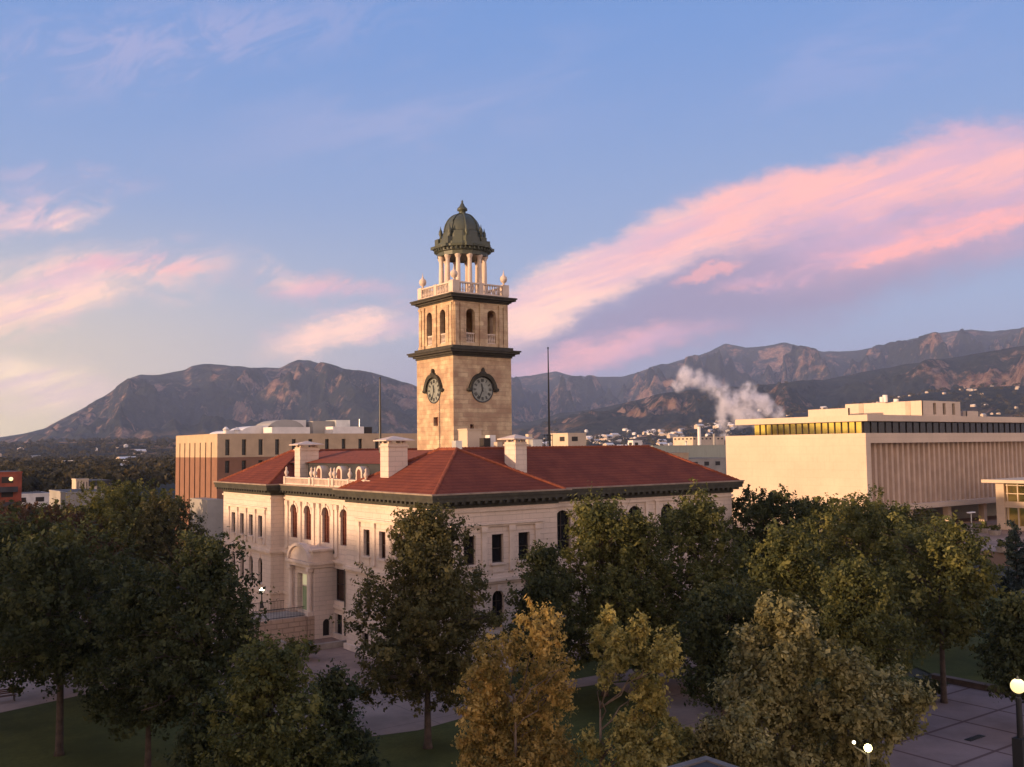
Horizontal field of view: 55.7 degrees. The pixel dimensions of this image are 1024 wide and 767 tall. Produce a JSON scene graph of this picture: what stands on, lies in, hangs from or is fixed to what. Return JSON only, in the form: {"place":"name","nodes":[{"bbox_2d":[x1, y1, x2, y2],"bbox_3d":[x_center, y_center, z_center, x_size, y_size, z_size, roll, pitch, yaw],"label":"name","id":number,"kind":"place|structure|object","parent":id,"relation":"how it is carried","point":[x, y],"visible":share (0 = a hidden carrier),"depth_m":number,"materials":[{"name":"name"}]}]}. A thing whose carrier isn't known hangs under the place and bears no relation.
{"place":"outdoors","nodes":[
{"label":"outdoors","id":0,"kind":"place"},
{"bbox_2d":[0,471,22,513],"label":"orange building","id":1,"kind":"structure","parent":0,"point":[10,484],"depth_m":220.60,"materials":[{"name":"brick"}]},
{"bbox_2d":[1,492,12,496],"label":"window","id":2,"kind":"structure","parent":1,"relation":"in","point":[3,494],"depth_m":220.32,"materials":[{"name":"black glass"}]},
{"bbox_2d":[2,477,12,482],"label":"window","id":3,"kind":"structure","parent":1,"relation":"in","point":[4,479],"depth_m":220.46,"materials":[{"name":"black glass"}]},
{"bbox_2d":[21,491,48,506],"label":"shop building","id":4,"kind":"structure","parent":0,"point":[40,497],"depth_m":294.35,"materials":[{"name":"white paint"}]},
{"bbox_2d":[35,497,43,501],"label":"window","id":5,"kind":"structure","parent":4,"relation":"in","point":[40,499],"depth_m":294.78,"materials":[{"name":"black glass"}]},
{"bbox_2d":[49,488,103,508],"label":"warehouse","id":6,"kind":"structure","parent":0,"point":[59,494],"depth_m":238.79,"materials":[{"name":"grey concrete"}]},
{"bbox_2d":[88,479,111,489],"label":"dark warehouse","id":7,"kind":"structure","parent":0,"point":[107,482],"depth_m":276.68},
{"bbox_2d":[175,419,416,552],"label":"office block","id":8,"kind":"structure","parent":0,"point":[204,462],"depth_m":189.63,"materials":[{"name":"beige concrete"}]},
{"bbox_2d":[225,439,228,454],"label":"window","id":9,"kind":"structure","parent":8,"relation":"in","point":[226,440],"depth_m":182.95,"materials":[{"name":"black glass"}]},
{"bbox_2d":[225,461,228,472],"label":"window","id":10,"kind":"structure","parent":8,"relation":"in","point":[226,462],"depth_m":182.74,"materials":[{"name":"black glass"}]},
{"bbox_2d":[242,439,245,454],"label":"window","id":11,"kind":"structure","parent":8,"relation":"in","point":[243,440],"depth_m":184.88,"materials":[{"name":"black glass"}]},
{"bbox_2d":[258,439,261,454],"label":"window","id":12,"kind":"structure","parent":8,"relation":"in","point":[260,440],"depth_m":186.78,"materials":[{"name":"black glass"}]},
{"bbox_2d":[275,439,278,454],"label":"window","id":13,"kind":"structure","parent":8,"relation":"in","point":[276,440],"depth_m":188.75,"materials":[{"name":"black glass"}]},
{"bbox_2d":[325,439,327,448],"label":"window","id":14,"kind":"structure","parent":8,"relation":"in","point":[326,440],"depth_m":194.93,"materials":[{"name":"black glass"}]},
{"bbox_2d":[342,439,344,448],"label":"window","id":15,"kind":"structure","parent":8,"relation":"in","point":[343,440],"depth_m":197.09,"materials":[{"name":"black glass"}]},
{"bbox_2d":[358,439,360,448],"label":"window","id":16,"kind":"structure","parent":8,"relation":"in","point":[359,440],"depth_m":199.24,"materials":[{"name":"black glass"}]},
{"bbox_2d":[0,597,696,735],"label":"courtyard paving","id":17,"kind":"structure","parent":0,"point":[398,717],"depth_m":74.81,"materials":[{"name":"grey concrete"}]},
{"bbox_2d":[0,689,16,700],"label":"park bench","id":18,"kind":"object","parent":17,"relation":"on","point":[1,691],"visible":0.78,"depth_m":74.70,"materials":[{"name":"brown wood"}]},
{"bbox_2d":[213,200,744,674],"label":"courthouse","id":19,"kind":"structure","parent":17,"relation":"on","point":[309,526],"depth_m":99.74,"materials":[{"name":"beige stone"}]},
{"bbox_2d":[242,513,243,532],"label":"window","id":20,"kind":"structure","parent":19,"relation":"in","point":[242,513],"depth_m":117.00,"materials":[{"name":"black glass"}]},
{"bbox_2d":[242,557,243,575],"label":"window","id":21,"kind":"structure","parent":19,"relation":"in","point":[242,557],"depth_m":116.60,"materials":[{"name":"black glass"}]},
{"bbox_2d":[251,514,252,534],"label":"window","id":22,"kind":"structure","parent":19,"relation":"in","point":[251,514],"depth_m":114.62,"materials":[{"name":"black glass"}]},
{"bbox_2d":[251,558,252,575],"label":"window","id":23,"kind":"structure","parent":19,"relation":"in","point":[252,558],"depth_m":114.23,"materials":[{"name":"black glass"}]},
{"bbox_2d":[259,587,263,607],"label":"street lamp","id":24,"kind":"object","parent":19,"relation":"on","point":[261,605],"visible":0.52,"depth_m":103.16,"materials":[{"name":"black metal"}]},
{"bbox_2d":[293,505,296,536],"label":"window","id":25,"kind":"structure","parent":19,"relation":"in","point":[294,512],"depth_m":108.21,"materials":[{"name":"brown glass"}]},
{"bbox_2d":[302,573,307,610],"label":"door","id":26,"kind":"structure","parent":19,"relation":"in","point":[304,576],"depth_m":100.83,"materials":[{"name":"glass"}]},
{"bbox_2d":[306,506,310,539],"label":"window","id":27,"kind":"structure","parent":19,"relation":"in","point":[308,516],"depth_m":105.39,"materials":[{"name":"brown glass"}]},
{"bbox_2d":[323,619,328,635],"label":"door","id":28,"kind":"structure","parent":19,"relation":"in","point":[326,622],"depth_m":98.62,"materials":[{"name":"black wood"}]},
{"bbox_2d":[324,508,329,542],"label":"window","id":29,"kind":"structure","parent":19,"relation":"in","point":[326,516],"depth_m":101.60,"materials":[{"name":"brown glass"}]},
{"bbox_2d":[338,614,341,633],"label":"window","id":30,"kind":"structure","parent":19,"relation":"in","point":[339,616],"depth_m":98.64,"materials":[{"name":"black glass"}]},
{"bbox_2d":[337,569,343,601],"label":"window","id":31,"kind":"structure","parent":19,"relation":"in","point":[340,573],"depth_m":98.84,"materials":[{"name":"black glass"}]},
{"bbox_2d":[343,510,346,545],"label":"window","id":32,"kind":"structure","parent":19,"relation":"in","point":[345,514],"depth_m":98.12,"materials":[{"name":"brown glass"}]},
{"bbox_2d":[366,530,369,555],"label":"window","id":33,"kind":"structure","parent":19,"relation":"in","point":[367,531],"depth_m":90.96,"materials":[{"name":"black glass"}]},
{"bbox_2d":[382,532,384,558],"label":"window","id":34,"kind":"structure","parent":19,"relation":"in","point":[383,533],"depth_m":88.49,"materials":[{"name":"black glass"}]},
{"bbox_2d":[463,594,473,625],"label":"window","id":35,"kind":"structure","parent":19,"relation":"in","point":[469,594],"depth_m":82.42,"materials":[{"name":"black glass"}]},
{"bbox_2d":[464,536,473,564],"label":"window","id":36,"kind":"structure","parent":19,"relation":"in","point":[470,560],"depth_m":82.74,"materials":[{"name":"black glass"}]},
{"bbox_2d":[492,534,501,562],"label":"window","id":37,"kind":"structure","parent":19,"relation":"in","point":[496,538],"depth_m":84.37,"materials":[{"name":"black glass"}]},
{"bbox_2d":[492,591,501,615],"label":"window","id":38,"kind":"structure","parent":19,"relation":"in","point":[497,596],"depth_m":84.07,"materials":[{"name":"black glass"}]},
{"bbox_2d":[518,532,527,559],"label":"window","id":39,"kind":"structure","parent":19,"relation":"in","point":[523,536],"depth_m":86.06,"materials":[{"name":"black glass"}]},
{"bbox_2d":[557,510,568,553],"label":"window","id":40,"kind":"structure","parent":19,"relation":"in","point":[562,518],"depth_m":90.63,"materials":[{"name":"black glass"}]},
{"bbox_2d":[629,506,638,516],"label":"window","id":41,"kind":"structure","parent":19,"relation":"in","point":[633,507],"depth_m":95.91,"materials":[{"name":"black glass"}]},
{"bbox_2d":[661,504,672,544],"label":"window","id":42,"kind":"structure","parent":19,"relation":"in","point":[664,507],"depth_m":98.54,"materials":[{"name":"black glass"}]},
{"bbox_2d":[500,640,689,691],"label":"lawn bed","id":43,"kind":"object","parent":17,"relation":"on","point":[587,671],"depth_m":81.58,"materials":[{"name":"green plant"}]},
{"bbox_2d":[725,483,824,594],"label":"deciduous tree","id":44,"kind":"object","parent":17,"relation":"on","point":[761,510],"visible":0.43,"depth_m":102.66,"materials":[{"name":"green plant"}]},
{"bbox_2d":[0,541,1009,766],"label":"lawn","id":45,"kind":"structure","parent":0,"point":[27,736],"depth_m":64.34,"materials":[{"name":"green plant"}]},
{"bbox_2d":[0,499,84,696],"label":"deciduous tree","id":46,"kind":"object","parent":45,"relation":"on","point":[6,528],"visible":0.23,"depth_m":68.31,"materials":[{"name":"green plant"}]},
{"bbox_2d":[0,501,123,588],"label":"deciduous tree","id":47,"kind":"object","parent":45,"relation":"on","point":[77,515],"visible":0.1,"depth_m":125.09,"materials":[{"name":"green plant"}]},
{"bbox_2d":[0,509,144,756],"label":"deciduous tree","id":48,"kind":"object","parent":45,"relation":"on","point":[42,598],"visible":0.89,"depth_m":59.96,"materials":[{"name":"green plant"}]},
{"bbox_2d":[40,550,172,695],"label":"deciduous tree","id":49,"kind":"object","parent":45,"relation":"on","point":[128,563],"visible":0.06,"depth_m":76.20,"materials":[{"name":"green plant"}]},
{"bbox_2d":[72,551,217,766],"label":"deciduous tree","id":50,"kind":"object","parent":45,"relation":"on","point":[108,676],"visible":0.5,"depth_m":56.66,"materials":[{"name":"green plant"}]},
{"bbox_2d":[95,489,210,581],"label":"deciduous tree","id":51,"kind":"object","parent":45,"relation":"on","point":[158,522],"visible":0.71,"depth_m":139.80,"materials":[{"name":"green plant"}]},
{"bbox_2d":[112,526,278,766],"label":"deciduous tree","id":52,"kind":"object","parent":45,"relation":"on","point":[205,578],"visible":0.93,"depth_m":54.59,"materials":[{"name":"green plant"}]},
{"bbox_2d":[152,690,255,766],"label":"deciduous tree","id":53,"kind":"object","parent":45,"relation":"on","point":[191,746],"visible":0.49,"depth_m":41.63,"materials":[{"name":"green plant"}]},
{"bbox_2d":[186,629,362,766],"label":"deciduous tree","id":54,"kind":"object","parent":45,"relation":"on","point":[257,698],"visible":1,"depth_m":39.15,"materials":[{"name":"green plant"}]},
{"bbox_2d":[282,634,320,656],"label":"shrub","id":55,"kind":"object","parent":45,"relation":"on","point":[291,641],"visible":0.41,"depth_m":87.96,"materials":[{"name":"green plant"}]},
{"bbox_2d":[294,658,389,766],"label":"deciduous tree","id":56,"kind":"object","parent":45,"relation":"on","point":[333,679],"visible":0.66,"depth_m":42.05,"materials":[{"name":"green plant"}]},
{"bbox_2d":[328,498,520,749],"bbox_3d":[-5.538,15.363,62.330,10.906,16.015,11.002,2,-5,-36],"label":"deciduous tree","id":57,"kind":"object","parent":45,"relation":"on","point":[426,608],"visible":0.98,"depth_m":61.14,"materials":[{"name":"green plant"}]},
{"bbox_2d":[450,595,585,766],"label":"deciduous tree","id":58,"kind":"object","parent":45,"relation":"on","point":[490,682],"visible":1,"depth_m":37.94,"materials":[{"name":"yellow plant"}]},
{"bbox_2d":[502,538,584,700],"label":"deciduous tree","id":59,"kind":"object","parent":45,"relation":"on","point":[539,576],"visible":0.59,"depth_m":70.36,"materials":[{"name":"green plant"}]},
{"bbox_2d":[552,481,677,696],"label":"deciduous tree","id":60,"kind":"object","parent":45,"relation":"on","point":[600,522],"visible":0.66,"depth_m":73.25,"materials":[{"name":"green plant"}]},
{"bbox_2d":[574,603,708,766],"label":"deciduous tree","id":61,"kind":"object","parent":45,"relation":"on","point":[613,661],"visible":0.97,"depth_m":37.38,"materials":[{"name":"yellow plant"}]},
{"bbox_2d":[594,504,689,696],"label":"deciduous tree","id":62,"kind":"object","parent":45,"relation":"on","point":[652,597],"visible":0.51,"depth_m":73.60,"materials":[{"name":"green plant"}]},
{"bbox_2d":[634,477,761,685],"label":"deciduous tree","id":63,"kind":"object","parent":45,"relation":"on","point":[697,520],"visible":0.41,"depth_m":76.70,"materials":[{"name":"green plant"}]},
{"bbox_2d":[667,574,766,715],"bbox_3d":[13.876,17.901,63.618,7.914,10.660,6.679,-1,-4,2],"label":"deciduous tree","id":64,"kind":"object","parent":45,"relation":"on","point":[713,609],"visible":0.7,"depth_m":62.71,"materials":[{"name":"green plant"}]},
{"bbox_2d":[676,694,773,766],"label":"deciduous tree","id":65,"kind":"object","parent":45,"relation":"on","point":[729,739],"visible":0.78,"depth_m":35.86,"materials":[{"name":"green plant"}]},
{"bbox_2d":[706,588,850,766],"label":"deciduous tree","id":66,"kind":"object","parent":45,"relation":"on","point":[788,700],"visible":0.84,"depth_m":37.97,"materials":[{"name":"green plant"}]},
{"bbox_2d":[730,514,835,662],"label":"deciduous tree","id":67,"kind":"object","parent":45,"relation":"on","point":[789,556],"visible":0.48,"depth_m":65.77,"materials":[{"name":"green plant"}]},
{"bbox_2d":[777,493,869,619],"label":"deciduous tree","id":68,"kind":"object","parent":45,"relation":"on","point":[813,505],"visible":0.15,"depth_m":104.68,"materials":[{"name":"green plant"}]},
{"bbox_2d":[798,642,939,766],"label":"deciduous tree","id":69,"kind":"object","parent":45,"relation":"on","point":[875,720],"visible":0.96,"depth_m":37.98,"materials":[{"name":"green plant"}]},
{"bbox_2d":[789,483,953,617],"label":"deciduous tree","id":70,"kind":"object","parent":45,"relation":"on","point":[861,528],"visible":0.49,"depth_m":89.41,"materials":[{"name":"green plant"}]},
{"bbox_2d":[872,501,967,636],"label":"deciduous tree","id":71,"kind":"object","parent":45,"relation":"on","point":[928,514],"visible":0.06,"depth_m":93.85,"materials":[{"name":"green plant"}]},
{"bbox_2d":[0,327,1023,457],"bbox_3d":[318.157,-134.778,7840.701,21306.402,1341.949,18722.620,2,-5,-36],"label":"mountains","id":72,"kind":"structure","parent":0,"point":[199,399],"depth_m":7018.83,"materials":[{"name":"stone"}]},
{"bbox_2d":[656,442,667,445],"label":"house","id":73,"kind":"structure","parent":72,"relation":"on","point":[664,443],"depth_m":2516.63,"materials":[{"name":"white paint"}]},
{"bbox_2d":[667,434,675,437],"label":"house","id":74,"kind":"structure","parent":72,"relation":"on","point":[671,435],"depth_m":3069.49,"materials":[{"name":"grey concrete"}]},
{"bbox_2d":[0,0,1023,436],"label":"sky","id":75,"kind":"structure","parent":0,"point":[184,184],"materials":[{"name":"blue"}]},
{"bbox_2d":[30,483,1023,680],"bbox_3d":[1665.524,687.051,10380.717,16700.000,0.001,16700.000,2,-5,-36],"label":"ground","id":76,"kind":"structure","parent":0,"point":[914,671],"depth_m":147.52,"materials":[{"name":"green plant"}]},
{"bbox_2d":[0,499,50,535],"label":"deciduous tree","id":77,"kind":"object","parent":76,"relation":"on","point":[27,506],"visible":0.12,"depth_m":166.97,"materials":[{"name":"green plant"}]},
{"bbox_2d":[12,497,77,537],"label":"deciduous tree","id":78,"kind":"object","parent":76,"relation":"on","point":[63,503],"visible":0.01,"depth_m":158.08,"materials":[{"name":"green plant"}]},
{"bbox_2d":[72,478,88,488],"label":"plant room","id":79,"kind":"object","parent":76,"relation":"on","point":[76,484],"visible":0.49,"depth_m":264.74,"materials":[{"name":"beige concrete"}]},
{"bbox_2d":[52,500,125,553],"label":"deciduous tree","id":80,"kind":"object","parent":76,"relation":"on","point":[84,517],"visible":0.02,"depth_m":151.71,"materials":[{"name":"green plant"}]},
{"bbox_2d":[65,478,194,563],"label":"deciduous tree","id":81,"kind":"object","parent":76,"relation":"on","point":[115,499],"visible":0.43,"depth_m":145.03,"materials":[{"name":"green plant"}]},
{"bbox_2d":[0,381,1023,491],"bbox_3d":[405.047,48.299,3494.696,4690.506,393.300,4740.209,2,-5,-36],"label":"woods","id":82,"kind":"object","parent":76,"relation":"on","point":[47,473],"visible":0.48,"depth_m":1581.05,"materials":[{"name":"green plant"}]},
{"bbox_2d":[628,440,641,444],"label":"hotel block","id":83,"kind":"structure","parent":76,"relation":"on","point":[634,442],"depth_m":516.74,"materials":[{"name":"white paint"}]},
{"bbox_2d":[670,452,688,459],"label":"townhouse","id":84,"kind":"structure","parent":76,"relation":"on","point":[684,455],"depth_m":298.71,"materials":[{"name":"beige brick"}]},
{"bbox_2d":[653,445,725,457],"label":"cladding hall","id":85,"kind":"structure","parent":76,"relation":"on","point":[706,451],"depth_m":431.10,"materials":[{"name":"grey metal"}]},
{"bbox_2d":[673,437,723,444],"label":"power plant","id":86,"kind":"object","parent":76,"relation":"on","point":[694,440],"visible":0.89,"depth_m":894.48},
{"bbox_2d":[697,425,700,444],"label":"chimney stack","id":87,"kind":"object","parent":76,"relation":"on","point":[699,433],"visible":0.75,"depth_m":881.34,"materials":[{"name":"white paint"}]},
{"bbox_2d":[689,458,725,473],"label":"flat shed","id":88,"kind":"structure","parent":76,"relation":"on","point":[718,464],"depth_m":342.12,"materials":[{"name":"grey concrete"}]},
{"bbox_2d":[852,740,871,766],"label":"street lamp","id":89,"kind":"object","parent":76,"relation":"on","point":[868,748],"visible":1,"depth_m":33.11,"materials":[{"name":"white metal"}]},
{"bbox_2d":[551,433,585,445],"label":"apartment tower","id":90,"kind":"structure","parent":0,"point":[569,439],"depth_m":301.55,"materials":[{"name":"white concrete"}]},
{"bbox_2d":[613,678,801,749],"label":"cross path","id":91,"kind":"structure","parent":0,"point":[687,715],"depth_m":70.78,"materials":[{"name":"grey concrete"}]},
{"bbox_2d":[725,395,1023,533],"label":"judicial building","id":92,"kind":"structure","parent":0,"point":[944,458],"depth_m":198.76,"materials":[{"name":"beige concrete"}]},
{"bbox_2d":[821,683,1023,766],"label":"square paving","id":93,"kind":"structure","parent":0,"point":[959,717],"depth_m":63.16,"materials":[{"name":"grey concrete"}]},
{"bbox_2d":[807,544,937,706],"bbox_3d":[21.505,16.492,60.639,7.690,12.897,7.283,2,-5,-36],"label":"deciduous tree","id":94,"kind":"object","parent":93,"relation":"on","point":[854,612],"visible":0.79,"depth_m":59.65,"materials":[{"name":"green plant"}]},
{"bbox_2d":[911,674,950,701],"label":"shrub","id":95,"kind":"object","parent":93,"relation":"on","point":[933,684],"visible":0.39,"depth_m":71.76,"materials":[{"name":"green plant"}]},
{"bbox_2d":[865,504,1022,703],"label":"deciduous tree","id":96,"kind":"object","parent":93,"relation":"on","point":[971,585],"visible":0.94,"depth_m":70.25,"materials":[{"name":"green plant"}]},
{"bbox_2d":[929,673,1015,696],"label":"garden wall","id":97,"kind":"structure","parent":93,"relation":"on","point":[966,682],"depth_m":75.67,"materials":[{"name":"grey concrete"}]},
{"bbox_2d":[964,734,984,740],"bbox_3d":[29.813,22.807,62.462,1.800,0.060,0.440,2,-5,-36],"label":"drain grate","id":98,"kind":"object","parent":93,"relation":"in","point":[975,737],"visible":1,"depth_m":62.41,"materials":[{"name":"black metal"}]},
{"bbox_2d":[968,586,1023,702],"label":"deciduous tree","id":99,"kind":"object","parent":93,"relation":"on","point":[1007,624],"visible":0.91,"depth_m":62.63,"materials":[{"name":"green plant"}]},
{"bbox_2d":[1010,676,1023,766],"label":"street lamp","id":100,"kind":"object","parent":93,"relation":"on","point":[1017,685],"visible":1,"depth_m":56.56,"materials":[{"name":"black metal"}]},
{"bbox_2d":[821,515,1023,565],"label":"raised plaza","id":101,"kind":"structure","parent":0,"point":[999,558],"depth_m":174.93,"materials":[{"name":"grey concrete"}]},
{"bbox_2d":[978,521,990,532],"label":"planter","id":102,"kind":"object","parent":101,"relation":"on","point":[986,528],"visible":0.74,"depth_m":181.48,"materials":[{"name":"stone"}]},
{"bbox_2d":[988,525,1001,534],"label":"planter","id":103,"kind":"object","parent":101,"relation":"on","point":[993,531],"visible":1,"depth_m":177.33,"materials":[{"name":"stone"}]},
{"bbox_2d":[995,539,1007,552],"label":"planter","id":104,"kind":"object","parent":101,"relation":"on","point":[1000,542],"visible":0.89,"depth_m":149.90,"materials":[{"name":"stone"}]},
{"bbox_2d":[981,477,1023,530],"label":"glass hall","id":105,"kind":"structure","parent":101,"relation":"on","point":[1009,498],"depth_m":187.97,"materials":[{"name":"beige concrete"}]},
{"bbox_2d":[902,612,999,683],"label":"lawn","id":106,"kind":"structure","parent":0,"point":[959,663],"depth_m":83.97,"materials":[{"name":"green plant"}]},
{"bbox_2d":[976,519,1023,666],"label":"spruce tree","id":107,"kind":"object","parent":106,"relation":"on","point":[1013,581],"visible":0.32,"depth_m":80.78,"materials":[{"name":"green plant"}]},
{"label":"street","id":108,"kind":"structure","parent":0,"visible":0},
{"bbox_2d":[667,756,737,766],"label":"stair house","id":109,"kind":"structure","parent":108,"relation":"on","point":[705,761],"depth_m":32.04,"materials":[{"name":"grey metal"}]}
]}

